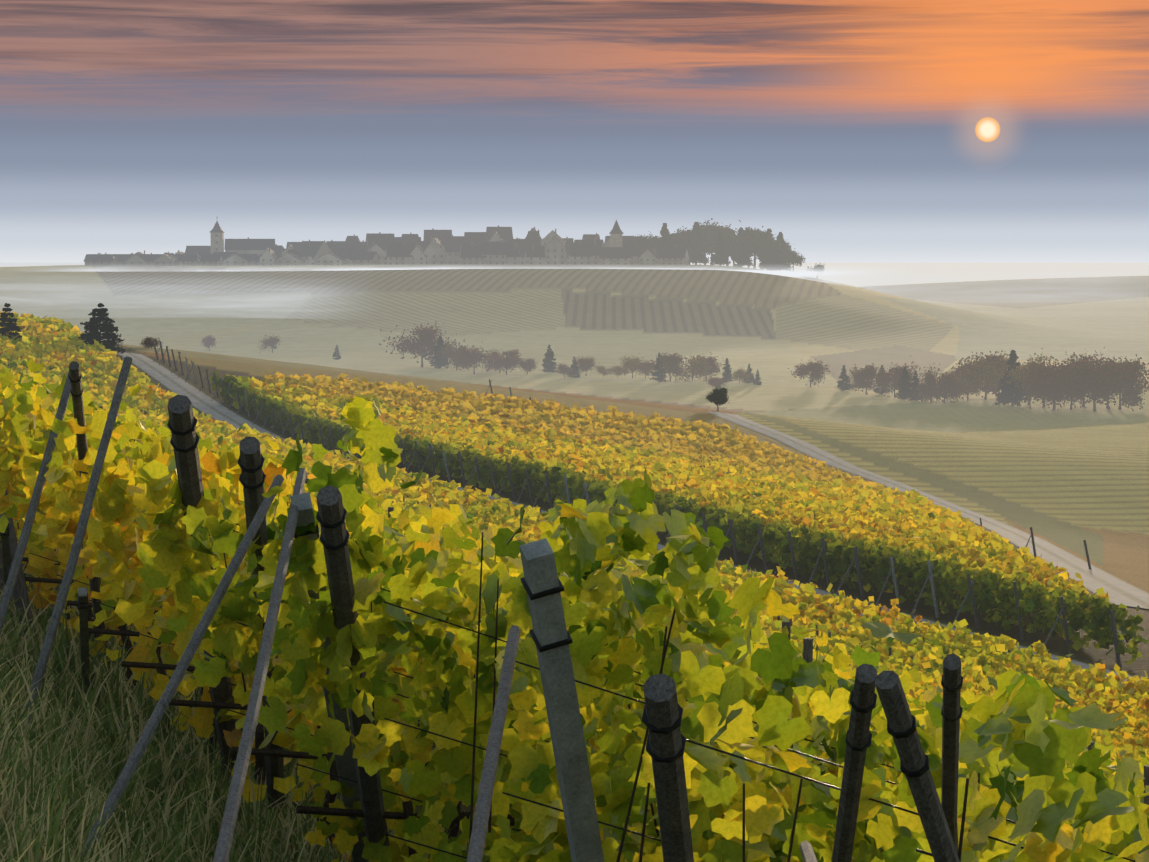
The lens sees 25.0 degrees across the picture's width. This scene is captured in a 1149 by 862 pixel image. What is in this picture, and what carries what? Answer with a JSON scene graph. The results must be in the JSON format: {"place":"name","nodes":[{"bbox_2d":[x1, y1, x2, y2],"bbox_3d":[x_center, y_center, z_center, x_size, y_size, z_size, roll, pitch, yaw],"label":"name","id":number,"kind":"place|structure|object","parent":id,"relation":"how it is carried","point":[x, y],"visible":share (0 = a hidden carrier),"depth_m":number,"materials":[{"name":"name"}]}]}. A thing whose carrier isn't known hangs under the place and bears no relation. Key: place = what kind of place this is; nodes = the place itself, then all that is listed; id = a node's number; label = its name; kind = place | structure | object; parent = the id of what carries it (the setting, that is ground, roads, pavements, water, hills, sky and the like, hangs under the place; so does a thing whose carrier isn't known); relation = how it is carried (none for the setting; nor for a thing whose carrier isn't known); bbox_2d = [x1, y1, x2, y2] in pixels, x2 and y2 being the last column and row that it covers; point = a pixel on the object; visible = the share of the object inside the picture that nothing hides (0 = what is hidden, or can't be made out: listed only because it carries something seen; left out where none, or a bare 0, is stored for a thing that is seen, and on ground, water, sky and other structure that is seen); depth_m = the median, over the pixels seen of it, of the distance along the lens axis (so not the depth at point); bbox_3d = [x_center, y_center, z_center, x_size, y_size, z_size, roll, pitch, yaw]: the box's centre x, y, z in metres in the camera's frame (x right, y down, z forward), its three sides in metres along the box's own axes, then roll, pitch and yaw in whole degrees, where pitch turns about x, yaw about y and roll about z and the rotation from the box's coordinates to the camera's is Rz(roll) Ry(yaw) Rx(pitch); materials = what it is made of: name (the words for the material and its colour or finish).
{"place":"outdoors","nodes":[
{"label":"outdoors","id":0,"kind":"place"},
{"bbox_2d":[203,296,303,307],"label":"fog bank","id":1,"kind":"structure","parent":0,"point":[275,299],"depth_m":1096.13,"materials":[{"name":"white"}]},
{"bbox_2d":[0,262,1148,860],"bbox_3d":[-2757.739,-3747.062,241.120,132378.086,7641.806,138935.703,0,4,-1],"label":"ground","id":2,"kind":"structure","parent":0,"point":[1066,478],"depth_m":1005.24,"materials":[{"name":"green plant"}]},
{"bbox_2d":[0,546,489,861],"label":"bank grass","id":3,"kind":"structure","parent":2,"relation":"on","point":[52,761],"depth_m":12.78,"materials":[{"name":"green plant"}]},
{"bbox_2d":[0,303,728,410],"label":"trees","id":4,"kind":"object","parent":2,"relation":"on","point":[106,325],"depth_m":226.06,"materials":[{"name":"plant"}]},
{"bbox_2d":[85,228,688,265],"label":"house walls","id":5,"kind":"structure","parent":2,"relation":"on","point":[433,248],"depth_m":1362.00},
{"bbox_2d":[83,220,690,261],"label":"house roofs","id":6,"kind":"structure","parent":5,"relation":"on","point":[355,248],"depth_m":1388.55,"materials":[{"name":"grey tile"}]},
{"bbox_2d":[98,225,676,255],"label":"chimneys","id":7,"kind":"object","parent":6,"relation":"on","point":[431,238],"visible":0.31,"depth_m":1389.19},
{"bbox_2d":[87,234,687,265],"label":"windows","id":8,"kind":"structure","parent":5,"relation":"in","point":[390,258],"depth_m":1362.39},
{"bbox_2d":[211,232,621,253],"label":"towers","id":9,"kind":"structure","parent":2,"relation":"on","point":[615,240],"depth_m":1394.22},
{"bbox_2d":[0,267,855,282],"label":"fog bank","id":10,"kind":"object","parent":2,"relation":"on","point":[808,274],"visible":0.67,"depth_m":1296.63,"materials":[{"name":"white"}]},
{"bbox_2d":[131,218,824,278],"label":"village trees","id":11,"kind":"object","parent":2,"relation":"on","point":[739,251],"materials":[{"name":"plant"}]},
{"bbox_2d":[0,343,1065,861],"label":"brace poles","id":12,"kind":"object","parent":2,"relation":"on","point":[482,805],"visible":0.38,"depth_m":9.57,"materials":[{"name":"grey wood"}]},
{"bbox_2d":[0,395,1114,861],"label":"vine trunks","id":13,"kind":"object","parent":2,"relation":"on","point":[160,667],"visible":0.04,"depth_m":12.81,"materials":[{"name":"brown wood"}]},
{"bbox_2d":[0,311,1148,761],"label":"vine leaves","id":14,"kind":"object","parent":2,"relation":"on","point":[718,475],"visible":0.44,"depth_m":120.64,"materials":[{"name":"yellow plant"}]},
{"bbox_2d":[0,339,1148,861],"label":"posts","id":15,"kind":"object","parent":2,"relation":"on","point":[938,819],"depth_m":7.62,"materials":[{"name":"grey wood"}]},
{"bbox_2d":[0,374,1134,861],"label":"trellis wires","id":16,"kind":"object","parent":15,"relation":"attached to","point":[680,708],"visible":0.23,"depth_m":8.55,"materials":[{"name":"grey metal"}]},
{"bbox_2d":[141,321,1148,410],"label":"valley trees","id":17,"kind":"object","parent":2,"relation":"on","point":[960,384],"materials":[{"name":"plant"}]},
{"bbox_2d":[0,0,1148,262],"label":"sky","id":18,"kind":"structure","parent":0,"point":[853,131],"materials":[{"name":"blue"}]},
{"bbox_2d":[0,357,1148,861],"bbox_3d":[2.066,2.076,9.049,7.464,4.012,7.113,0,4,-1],"label":"vine leaves","id":19,"kind":"object","parent":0,"point":[1039,810],"visible":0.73,"depth_m":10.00,"materials":[{"name":"green plant"}]},
{"bbox_2d":[117,352,1147,692],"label":"farm track","id":20,"kind":"structure","parent":0,"point":[193,394],"depth_m":202.97,"materials":[{"name":"grey gravel"}]},
{"bbox_2d":[312,392,1117,776],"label":"vine shoot leaves","id":21,"kind":"object","parent":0,"point":[1020,724],"visible":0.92,"depth_m":8.72,"materials":[{"name":"green plant"}]},
{"bbox_2d":[742,265,932,289],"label":"fog","id":22,"kind":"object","parent":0,"point":[871,270],"depth_m":2001.55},
{"bbox_2d":[706,411,1148,608],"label":"farm road","id":23,"kind":"structure","parent":0,"point":[1117,589],"depth_m":182.91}
]}

